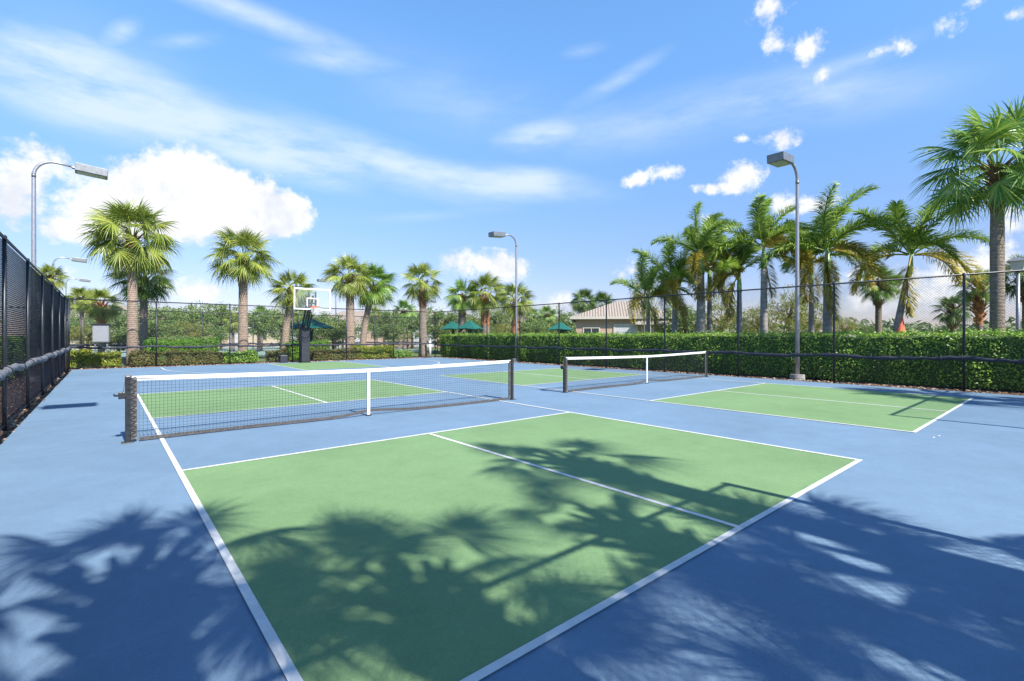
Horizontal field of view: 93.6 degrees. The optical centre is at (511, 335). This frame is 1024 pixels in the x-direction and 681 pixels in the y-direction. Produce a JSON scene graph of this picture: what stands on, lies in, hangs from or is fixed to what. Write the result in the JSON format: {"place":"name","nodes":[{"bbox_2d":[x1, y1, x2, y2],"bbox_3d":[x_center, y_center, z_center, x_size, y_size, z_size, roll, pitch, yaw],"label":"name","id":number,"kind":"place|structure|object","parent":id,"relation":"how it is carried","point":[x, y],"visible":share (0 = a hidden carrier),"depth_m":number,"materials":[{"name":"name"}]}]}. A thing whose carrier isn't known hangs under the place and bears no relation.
{"place":"outdoors","nodes":[
{"label":"outdoors","id":0,"kind":"place"},
{"bbox_2d":[72,346,439,358],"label":"court","id":1,"kind":"object","parent":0,"point":[261,353],"depth_m":47.95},
{"bbox_2d":[70,320,115,352],"bbox_3d":[-26.530,0.273,29.941,3.620,2.459,3.553,0,0,15],"label":"bush","id":2,"kind":"object","parent":1,"relation":"on","point":[77,336],"visible":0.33,"depth_m":29.58,"materials":[{"name":"green plant"}]},
{"bbox_2d":[84,328,149,351],"bbox_3d":[-25.495,0.404,31.003,3.472,2.188,3.673,0,0,-25],"label":"bush","id":3,"kind":"object","parent":1,"relation":"on","point":[123,336],"visible":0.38,"depth_m":30.47,"materials":[{"name":"green plant"}]},
{"bbox_2d":[120,319,183,340],"bbox_3d":[-24.791,0.093,33.077,3.960,2.837,4.564,0,0,-9],"label":"bush","id":4,"kind":"object","parent":1,"relation":"on","point":[167,332],"visible":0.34,"depth_m":32.70,"materials":[{"name":"green plant"}]},
{"bbox_2d":[148,318,211,338],"bbox_3d":[-24.916,0.016,36.042,4.259,2.994,4.180,0,0,-28],"label":"bush","id":5,"kind":"object","parent":1,"relation":"on","point":[192,330],"visible":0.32,"depth_m":35.87,"materials":[{"name":"green plant"}]},
{"bbox_2d":[176,320,232,343],"bbox_3d":[-24.272,0.155,38.093,4.362,2.709,4.123,0,0,22],"label":"bush","id":6,"kind":"object","parent":1,"relation":"on","point":[222,336],"visible":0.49,"depth_m":37.65,"materials":[{"name":"green plant"}]},
{"bbox_2d":[273,329,324,342],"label":"bush","id":7,"kind":"object","parent":1,"relation":"on","point":[290,339],"visible":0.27,"depth_m":37.44,"materials":[{"name":"green plant"}]},
{"bbox_2d":[369,323,413,346],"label":"bush","id":8,"kind":"object","parent":1,"relation":"on","point":[398,329],"visible":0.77,"depth_m":42.41,"materials":[{"name":"green plant"}]},
{"bbox_2d":[321,311,379,345],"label":"house","id":9,"kind":"structure","parent":0,"point":[357,313],"depth_m":67.42,"materials":[{"name":"beige paint"}]},
{"bbox_2d":[39,336,961,368],"bbox_3d":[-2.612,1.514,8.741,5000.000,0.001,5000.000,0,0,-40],"label":"ground","id":10,"kind":"structure","parent":0,"point":[261,358],"depth_m":36.61,"materials":[{"name":"soil"}]},
{"bbox_2d":[0,232,71,430],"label":"chain link fence","id":11,"kind":"object","parent":10,"relation":"on","point":[49,315],"visible":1,"depth_m":9.71,"materials":[{"name":"black metal"}]},
{"bbox_2d":[0,368,73,444],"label":"mulch bed","id":12,"kind":"object","parent":10,"relation":"on","point":[25,416],"depth_m":9.52,"materials":[{"name":"brown wood"}]},
{"bbox_2d":[24,161,107,379],"bbox_3d":[-14.723,-2.111,15.912,2.067,7.228,0.500,0,0,-40],"label":"lamp post","id":13,"kind":"object","parent":12,"relation":"on","point":[89,171],"visible":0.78,"depth_m":15.40,"materials":[{"name":"metal"}]},
{"bbox_2d":[36,263,70,291],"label":"sabal palm","id":14,"kind":"object","parent":10,"relation":"on","point":[51,273],"visible":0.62,"depth_m":29.97,"materials":[{"name":"green plant"}]},
{"bbox_2d":[63,286,98,348],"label":"sabal palm","id":15,"kind":"object","parent":10,"relation":"on","point":[76,293],"visible":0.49,"depth_m":30.57,"materials":[{"name":"green plant"}]},
{"bbox_2d":[70,311,111,349],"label":"broadleaf tree","id":16,"kind":"object","parent":10,"relation":"on","point":[78,320],"visible":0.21,"depth_m":45.25,"materials":[{"name":"green plant"}]},
{"bbox_2d":[73,287,124,352],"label":"sabal palm","id":17,"kind":"object","parent":10,"relation":"on","point":[97,293],"visible":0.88,"depth_m":27.06,"materials":[{"name":"green plant"}]},
{"bbox_2d":[88,309,139,350],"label":"broadleaf tree","id":18,"kind":"object","parent":10,"relation":"on","point":[121,320],"visible":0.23,"depth_m":39.45,"materials":[{"name":"green plant"}]},
{"bbox_2d":[74,194,183,365],"bbox_3d":[-18.528,-2.701,23.527,4.385,8.510,4.692,0,0,-40],"label":"sabal palm","id":19,"kind":"object","parent":10,"relation":"on","point":[134,257],"visible":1,"depth_m":23.11,"materials":[{"name":"green plant"}]},
{"bbox_2d":[103,263,177,350],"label":"sabal palm","id":20,"kind":"object","parent":10,"relation":"on","point":[149,289],"visible":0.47,"depth_m":26.73,"materials":[{"name":"bark"},{"name":"green palm leaf"}]},
{"bbox_2d":[138,303,188,336],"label":"broadleaf tree","id":21,"kind":"object","parent":10,"relation":"on","point":[163,314],"visible":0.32,"depth_m":41.85,"materials":[{"name":"green plant"}]},
{"bbox_2d":[143,337,219,355],"bbox_3d":[-17.403,0.754,25.427,3.473,1.450,1.576,0,0,-40],"label":"shrub","id":22,"kind":"object","parent":10,"relation":"on","point":[183,342],"visible":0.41,"depth_m":25.10,"materials":[{"name":"green plant"}]},
{"bbox_2d":[152,334,214,342],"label":"shrub","id":23,"kind":"object","parent":10,"relation":"on","point":[177,337],"visible":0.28,"depth_m":27.00,"materials":[{"name":"green plant"}]},
{"bbox_2d":[162,300,220,337],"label":"broadleaf tree","id":24,"kind":"object","parent":10,"relation":"on","point":[196,320],"visible":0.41,"depth_m":45.47,"materials":[{"name":"green plant"}]},
{"bbox_2d":[198,301,237,349],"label":"broadleaf tree","id":25,"kind":"object","parent":10,"relation":"on","point":[221,307],"visible":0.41,"depth_m":49.34,"materials":[{"name":"green plant"}]},
{"bbox_2d":[0,306,456,357],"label":"hedge","id":26,"kind":"object","parent":10,"relation":"on","point":[114,344],"visible":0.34,"depth_m":34.70,"materials":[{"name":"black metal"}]},
{"bbox_2d":[219,311,237,350],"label":"broadleaf tree","id":27,"kind":"object","parent":10,"relation":"on","point":[232,327],"visible":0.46,"depth_m":45.86,"materials":[{"name":"green plant"}]},
{"bbox_2d":[200,226,285,362],"bbox_3d":[-15.158,-2.311,27.188,4.069,7.729,3.959,0,0,-11],"label":"sabal palm","id":28,"kind":"object","parent":10,"relation":"on","point":[245,270],"visible":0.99,"depth_m":26.86,"materials":[{"name":"bark"},{"name":"green palm leaf"}]},
{"bbox_2d":[73,357,416,369],"bbox_3d":[-12.539,1.484,27.113,18.080,0.001,2.130,0,0,-40],"label":"mulch bed","id":29,"kind":"object","parent":10,"relation":"on","point":[222,363],"visible":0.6,"depth_m":24.69,"materials":[{"name":"brown wood"}]},
{"bbox_2d":[70,346,93,367],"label":"shrub","id":30,"kind":"object","parent":29,"relation":"on","point":[79,359],"visible":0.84,"depth_m":21.46,"materials":[{"name":"green plant"}]},
{"bbox_2d":[91,324,109,353],"bbox_3d":[-19.011,0.454,22.240,0.640,2.000,0.300,0,0,-28],"label":"utility cabinet","id":31,"kind":"object","parent":29,"relation":"on","point":[97,331],"visible":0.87,"depth_m":22.12,"materials":[{"name":"grey metal"}]},
{"bbox_2d":[91,350,121,367],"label":"shrub","id":32,"kind":"object","parent":29,"relation":"on","point":[97,358],"visible":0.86,"depth_m":22.03,"materials":[{"name":"green plant"}]},
{"bbox_2d":[127,349,171,366],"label":"shrub","id":33,"kind":"object","parent":29,"relation":"on","point":[143,355],"visible":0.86,"depth_m":22.92,"materials":[{"name":"green plant"}]},
{"bbox_2d":[167,348,223,364],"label":"shrub","id":34,"kind":"object","parent":29,"relation":"on","point":[209,359],"visible":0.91,"depth_m":24.15,"materials":[{"name":"green plant"}]},
{"bbox_2d":[222,348,258,362],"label":"shrub","id":35,"kind":"object","parent":29,"relation":"on","point":[246,355],"visible":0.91,"depth_m":25.62,"materials":[{"name":"green plant"}]},
{"bbox_2d":[265,346,290,361],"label":"shrub","id":36,"kind":"object","parent":29,"relation":"on","point":[268,355],"visible":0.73,"depth_m":26.82,"materials":[{"name":"green plant"}]},
{"bbox_2d":[310,346,361,360],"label":"shrub","id":37,"kind":"object","parent":29,"relation":"on","point":[338,355],"visible":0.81,"depth_m":28.74,"materials":[{"name":"green plant"}]},
{"bbox_2d":[350,344,394,358],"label":"shrub","id":38,"kind":"object","parent":29,"relation":"on","point":[379,352],"visible":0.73,"depth_m":30.52,"materials":[{"name":"green plant"}]},
{"bbox_2d":[390,349,412,357],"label":"shrub","id":39,"kind":"object","parent":29,"relation":"on","point":[403,354],"visible":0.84,"depth_m":31.61,"materials":[{"name":"green plant"}]},
{"bbox_2d":[68,298,434,369],"bbox_3d":[-12.198,-0.046,26.749,18.422,3.200,0.220,0,0,-40],"label":"chain link fence","id":40,"kind":"object","parent":10,"relation":"on","point":[219,345],"visible":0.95,"depth_m":24.79,"materials":[{"name":"black metal"}]},
{"bbox_2d":[231,307,282,351],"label":"broadleaf tree","id":41,"kind":"object","parent":10,"relation":"on","point":[263,321],"visible":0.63,"depth_m":43.87,"materials":[{"name":"green plant"}]},
{"bbox_2d":[264,267,318,350],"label":"sabal palm","id":42,"kind":"object","parent":10,"relation":"on","point":[288,299],"visible":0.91,"depth_m":29.68,"materials":[{"name":"bark"},{"name":"green palm leaf"}]},
{"bbox_2d":[283,339,330,359],"bbox_3d":[-12.394,0.816,29.154,2.602,1.333,1.468,0,0,-40],"label":"shrub","id":43,"kind":"object","parent":10,"relation":"on","point":[296,355],"visible":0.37,"depth_m":28.39,"materials":[{"name":"green plant"}]},
{"bbox_2d":[290,319,335,340],"bbox_3d":[-13.823,0.129,32.999,2.462,2.650,2.462,0,0,7],"label":"shade canopy","id":44,"kind":"object","parent":10,"relation":"on","point":[322,325],"visible":0.38,"depth_m":32.69,"materials":[{"name":"green fabric"}]},
{"bbox_2d":[312,319,357,350],"bbox_3d":[-13.882,0.093,36.849,4.083,2.837,3.543,0,0,-6],"label":"bush","id":45,"kind":"object","parent":10,"relation":"on","point":[329,332],"visible":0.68,"depth_m":36.58,"materials":[{"name":"green plant"}]},
{"bbox_2d":[318,252,378,347],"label":"sabal palm","id":46,"kind":"object","parent":10,"relation":"on","point":[349,287],"visible":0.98,"depth_m":30.65,"materials":[{"name":"bark"},{"name":"green palm leaf"}]},
{"bbox_2d":[356,261,400,345],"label":"sabal palm","id":47,"kind":"object","parent":10,"relation":"on","point":[377,296],"visible":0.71,"depth_m":32.37,"materials":[{"name":"bark"},{"name":"green palm leaf"}]},
{"bbox_2d":[360,306,406,344],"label":"broadleaf tree","id":48,"kind":"object","parent":10,"relation":"on","point":[387,320],"visible":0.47,"depth_m":45.27,"materials":[{"name":"green plant"}]},
{"bbox_2d":[366,310,440,347],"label":"house","id":49,"kind":"structure","parent":10,"relation":"on","point":[409,340],"depth_m":59.98,"materials":[{"name":"beige paint"}]},
{"bbox_2d":[393,298,418,349],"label":"sabal palm","id":50,"kind":"object","parent":10,"relation":"on","point":[401,304],"visible":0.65,"depth_m":49.72,"materials":[{"name":"green plant"}]},
{"bbox_2d":[395,310,429,348],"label":"broadleaf tree","id":51,"kind":"object","parent":10,"relation":"on","point":[411,327],"visible":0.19,"depth_m":55.50,"materials":[{"name":"green plant"}]},
{"bbox_2d":[396,260,445,356],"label":"sabal palm","id":52,"kind":"object","parent":10,"relation":"on","point":[424,292],"visible":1,"depth_m":34.12,"materials":[{"name":"bark"},{"name":"green palm leaf"}]},
{"bbox_2d":[414,306,457,338],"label":"broadleaf tree","id":53,"kind":"object","parent":10,"relation":"on","point":[438,314],"visible":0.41,"depth_m":45.48,"materials":[{"name":"green plant"}]},
{"bbox_2d":[427,321,457,350],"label":"bush","id":54,"kind":"object","parent":10,"relation":"on","point":[430,331],"visible":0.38,"depth_m":43.19,"materials":[{"name":"green plant"}]},
{"bbox_2d":[443,278,480,333],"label":"sabal palm","id":55,"kind":"object","parent":10,"relation":"on","point":[459,304],"visible":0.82,"depth_m":38.05,"materials":[{"name":"green plant"}]},
{"bbox_2d":[464,272,511,334],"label":"sabal palm","id":56,"kind":"object","parent":10,"relation":"on","point":[486,298],"visible":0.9,"depth_m":37.57,"materials":[{"name":"green plant"}]},
{"bbox_2d":[475,309,510,332],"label":"broadleaf tree","id":57,"kind":"object","parent":10,"relation":"on","point":[499,319],"visible":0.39,"depth_m":51.21,"materials":[{"name":"green plant"}]},
{"bbox_2d":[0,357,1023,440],"bbox_3d":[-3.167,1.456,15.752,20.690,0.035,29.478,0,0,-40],"label":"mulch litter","id":58,"kind":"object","parent":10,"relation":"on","point":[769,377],"visible":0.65,"depth_m":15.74,"materials":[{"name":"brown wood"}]},
{"bbox_2d":[0,357,1023,680],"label":"court surface","id":59,"kind":"object","parent":10,"relation":"on","point":[894,555],"visible":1,"depth_m":3.27,"materials":[{"name":"blue paint"}]},
{"bbox_2d":[278,287,330,362],"bbox_3d":[-11.189,-0.491,25.428,3.075,3.910,1.749,0,0,29],"label":"basketball hoop","id":60,"kind":"object","parent":59,"relation":"on","point":[304,343],"visible":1,"depth_m":25.70,"materials":[{"name":"white"}]},
{"bbox_2d":[113,359,515,443],"bbox_3d":[-2.645,0.995,8.713,7.066,0.918,0.140,0,0,-40],"label":"pickleball net","id":61,"kind":"object","parent":59,"relation":"on","point":[129,395],"visible":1,"depth_m":7.77,"materials":[{"name":"fabric"}]},
{"bbox_2d":[273,361,384,369],"bbox_3d":[-9.200,1.450,23.605,3.660,0.001,5.800,0,0,-40],"label":"basketball key","id":62,"kind":"object","parent":59,"relation":"on","point":[321,365],"visible":1,"depth_m":23.32,"materials":[{"name":"green paint"}]},
{"bbox_2d":[139,380,854,680],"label":"service boxes","id":63,"kind":"object","parent":59,"relation":"on","point":[426,557],"visible":0.89,"depth_m":3.77,"materials":[{"name":"green paint"}]},
{"bbox_2d":[137,379,861,680],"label":"court lines","id":64,"kind":"object","parent":59,"relation":"on","point":[286,664],"visible":0.86,"depth_m":3.08,"materials":[{"name":"white paint"}]},
{"bbox_2d":[560,351,708,392],"bbox_3d":[4.072,0.995,14.600,7.466,0.918,0.140,0,0,-40],"label":"pickleball net","id":65,"kind":"object","parent":59,"relation":"on","point":[564,366],"visible":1,"depth_m":14.42,"materials":[{"name":"fabric"}]},
{"bbox_2d":[441,368,969,430],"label":"service boxes","id":66,"kind":"object","parent":59,"relation":"on","point":[889,415],"visible":0.9,"depth_m":10.57,"materials":[{"name":"green paint"}]},
{"bbox_2d":[447,368,972,431],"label":"court lines","id":67,"kind":"object","parent":59,"relation":"on","point":[933,420],"visible":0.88,"depth_m":10.39,"materials":[{"name":"white paint"}]},
{"bbox_2d":[495,281,536,333],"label":"sabal palm","id":68,"kind":"object","parent":10,"relation":"on","point":[510,290],"visible":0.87,"depth_m":30.26,"materials":[{"name":"green plant"}]},
{"bbox_2d":[39,316,1021,335],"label":"distant woods","id":69,"kind":"object","parent":10,"relation":"on","point":[918,326],"visible":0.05,"depth_m":128.37,"materials":[{"name":"green plant"}]},
{"bbox_2d":[509,319,556,335],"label":"bush","id":70,"kind":"object","parent":10,"relation":"on","point":[528,329],"visible":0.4,"depth_m":42.32,"materials":[{"name":"green plant"}]},
{"bbox_2d":[537,305,557,323],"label":"sabal palm","id":71,"kind":"object","parent":10,"relation":"on","point":[545,315],"visible":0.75,"depth_m":51.63,"materials":[{"name":"green plant"}]},
{"bbox_2d":[535,305,575,332],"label":"broadleaf tree","id":72,"kind":"object","parent":10,"relation":"on","point":[564,316],"visible":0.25,"depth_m":53.09,"materials":[{"name":"green plant"}]},
{"bbox_2d":[568,288,598,313],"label":"sabal palm","id":73,"kind":"object","parent":10,"relation":"on","point":[583,293],"visible":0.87,"depth_m":59.36,"materials":[{"name":"green plant"}]},
{"bbox_2d":[587,290,616,309],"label":"sabal palm","id":74,"kind":"object","parent":10,"relation":"on","point":[601,296],"visible":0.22,"depth_m":63.48,"materials":[{"name":"green plant"}]},
{"bbox_2d":[570,301,670,335],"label":"house","id":75,"kind":"structure","parent":10,"relation":"on","point":[613,317],"depth_m":42.35,"materials":[{"name":"beige paint"}]},
{"bbox_2d":[613,324,637,335],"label":"garage door","id":76,"kind":"structure","parent":75,"relation":"in","point":[628,327],"depth_m":41.94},
{"bbox_2d":[628,261,659,332],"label":"broadleaf tree","id":77,"kind":"object","parent":10,"relation":"on","point":[643,308],"visible":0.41,"depth_m":33.92,"materials":[{"name":"green plant"}]},
{"bbox_2d":[632,242,716,333],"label":"foxtail palm","id":78,"kind":"object","parent":10,"relation":"on","point":[676,269],"visible":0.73,"depth_m":22.86,"materials":[{"name":"green plant"}]},
{"bbox_2d":[634,312,714,335],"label":"house","id":79,"kind":"structure","parent":10,"relation":"on","point":[652,328],"depth_m":41.01,"materials":[{"name":"beige paint"}]},
{"bbox_2d":[660,304,706,333],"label":"broadleaf tree","id":80,"kind":"object","parent":10,"relation":"on","point":[693,317],"visible":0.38,"depth_m":39.41,"materials":[{"name":"green plant"}]},
{"bbox_2d":[676,219,736,332],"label":"foxtail palm","id":81,"kind":"object","parent":10,"relation":"on","point":[709,306],"visible":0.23,"depth_m":22.86,"materials":[{"name":"green plant"}]},
{"bbox_2d":[705,290,743,332],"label":"broadleaf tree","id":82,"kind":"object","parent":10,"relation":"on","point":[723,320],"visible":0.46,"depth_m":33.69,"materials":[{"name":"green plant"}]},
{"bbox_2d":[430,356,1023,395],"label":"mulch bed","id":83,"kind":"object","parent":10,"relation":"on","point":[838,382],"depth_m":15.89,"materials":[{"name":"brown wood"}]},
{"bbox_2d":[488,231,518,361],"bbox_3d":[-0.359,-2.111,26.900,2.067,7.228,0.500,0,0,-40],"label":"lamp post","id":84,"kind":"object","parent":83,"relation":"on","point":[494,234],"visible":0.88,"depth_m":27.35,"materials":[{"name":"metal"}]},
{"bbox_2d":[609,251,693,335],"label":"foxtail palm","id":85,"kind":"object","parent":83,"relation":"on","point":[652,276],"visible":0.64,"depth_m":23.78,"materials":[{"name":"green plant"}]},
{"bbox_2d":[650,201,754,333],"bbox_3d":[8.920,-2.299,21.775,4.289,7.705,3.763,0,0,-40],"label":"foxtail palm","id":86,"kind":"object","parent":83,"relation":"on","point":[710,227],"visible":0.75,"depth_m":21.64,"materials":[{"name":"green plant"}]},
{"bbox_2d":[433,269,1023,392],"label":"chain link fence","id":87,"kind":"object","parent":83,"relation":"on","point":[964,357],"visible":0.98,"depth_m":15.63,"materials":[{"name":"black metal"}]},
{"bbox_2d":[439,328,1023,390],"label":"clipped hedge","id":88,"kind":"object","parent":83,"relation":"on","point":[751,345],"visible":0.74,"depth_m":16.11,"materials":[{"name":"green plant"}]},
{"bbox_2d":[702,229,784,332],"bbox_3d":[9.806,-1.612,21.200,3.346,6.331,3.376,0,0,-8],"label":"foxtail palm","id":89,"kind":"object","parent":83,"relation":"on","point":[724,265],"visible":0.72,"depth_m":20.87,"materials":[{"name":"green plant"}]},
{"bbox_2d":[709,189,817,336],"bbox_3d":[10.472,-2.264,20.169,3.985,7.634,3.531,0,0,28],"label":"foxtail palm","id":90,"kind":"object","parent":83,"relation":"on","point":[767,236],"visible":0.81,"depth_m":19.69,"materials":[{"name":"green plant"}]},
{"bbox_2d":[767,151,805,380],"bbox_3d":[8.958,-2.111,15.593,2.067,7.228,0.500,0,0,-40],"label":"lamp post","id":91,"kind":"object","parent":83,"relation":"on","point":[780,159],"visible":0.92,"depth_m":16.05,"materials":[{"name":"metal"}]},
{"bbox_2d":[733,305,782,333],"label":"broadleaf tree","id":92,"kind":"object","parent":10,"relation":"on","point":[753,311],"visible":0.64,"depth_m":35.67,"materials":[{"name":"green plant"}]},
{"bbox_2d":[767,284,815,336],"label":"broadleaf tree","id":93,"kind":"object","parent":10,"relation":"on","point":[787,320],"visible":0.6,"depth_m":31.75,"materials":[{"name":"green plant"}]},
{"bbox_2d":[778,213,858,332],"bbox_3d":[12.114,-1.709,19.515,3.663,6.524,3.234,0,0,-40],"label":"foxtail palm","id":94,"kind":"object","parent":10,"relation":"on","point":[805,276],"visible":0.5,"depth_m":19.34,"materials":[{"name":"green plant"}]},
{"bbox_2d":[793,299,846,332],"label":"broadleaf tree","id":95,"kind":"object","parent":10,"relation":"on","point":[816,324],"visible":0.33,"depth_m":33.70,"materials":[{"name":"green plant"}]},
{"bbox_2d":[758,179,908,335],"bbox_3d":[12.470,-2.034,18.249,4.384,7.174,4.613,0,0,-40],"label":"foxtail palm","id":96,"kind":"object","parent":10,"relation":"on","point":[831,216],"visible":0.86,"depth_m":17.57,"materials":[{"name":"green plant"}]},
{"bbox_2d":[832,312,863,336],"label":"broadleaf tree","id":97,"kind":"object","parent":10,"relation":"on","point":[850,328],"visible":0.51,"depth_m":41.72,"materials":[{"name":"green plant"}]},
{"bbox_2d":[853,264,902,333],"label":"sabal palm","id":98,"kind":"object","parent":10,"relation":"on","point":[880,296],"visible":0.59,"depth_m":19.49,"materials":[{"name":"green plant"}]},
{"bbox_2d":[846,193,989,336],"bbox_3d":[14.026,-1.734,16.662,4.097,6.594,3.932,0,0,-40],"label":"foxtail palm","id":99,"kind":"object","parent":10,"relation":"on","point":[910,240],"visible":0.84,"depth_m":16.54,"materials":[{"name":"green plant"}]},
{"bbox_2d":[930,295,973,336],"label":"sabal palm","id":100,"kind":"object","parent":10,"relation":"on","point":[954,315],"visible":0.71,"depth_m":20.79,"materials":[{"name":"green plant"}]},
{"bbox_2d":[906,96,1023,335],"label":"sabal palm","id":101,"kind":"object","parent":10,"relation":"on","point":[1004,188],"visible":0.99,"depth_m":13.68,"materials":[{"name":"green plant"}]},
{"bbox_2d":[946,268,1008,335],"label":"sabal palm","id":102,"kind":"object","parent":10,"relation":"on","point":[977,303],"visible":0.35,"depth_m":18.04,"materials":[{"name":"green plant"}]},
{"bbox_2d":[984,254,1023,331],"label":"sabal palm","id":103,"kind":"object","parent":10,"relation":"on","point":[1007,284],"visible":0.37,"depth_m":16.20,"materials":[{"name":"green plant"}]},
{"bbox_2d":[1006,257,1023,331],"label":"lantern post","id":104,"kind":"object","parent":10,"relation":"on","point":[1016,263],"visible":0.5,"depth_m":14.62,"materials":[{"name":"white metal"}]},
{"bbox_2d":[0,0,1023,335],"label":"sky","id":105,"kind":"structure","parent":0,"point":[393,134],"materials":[{"name":"blue"}]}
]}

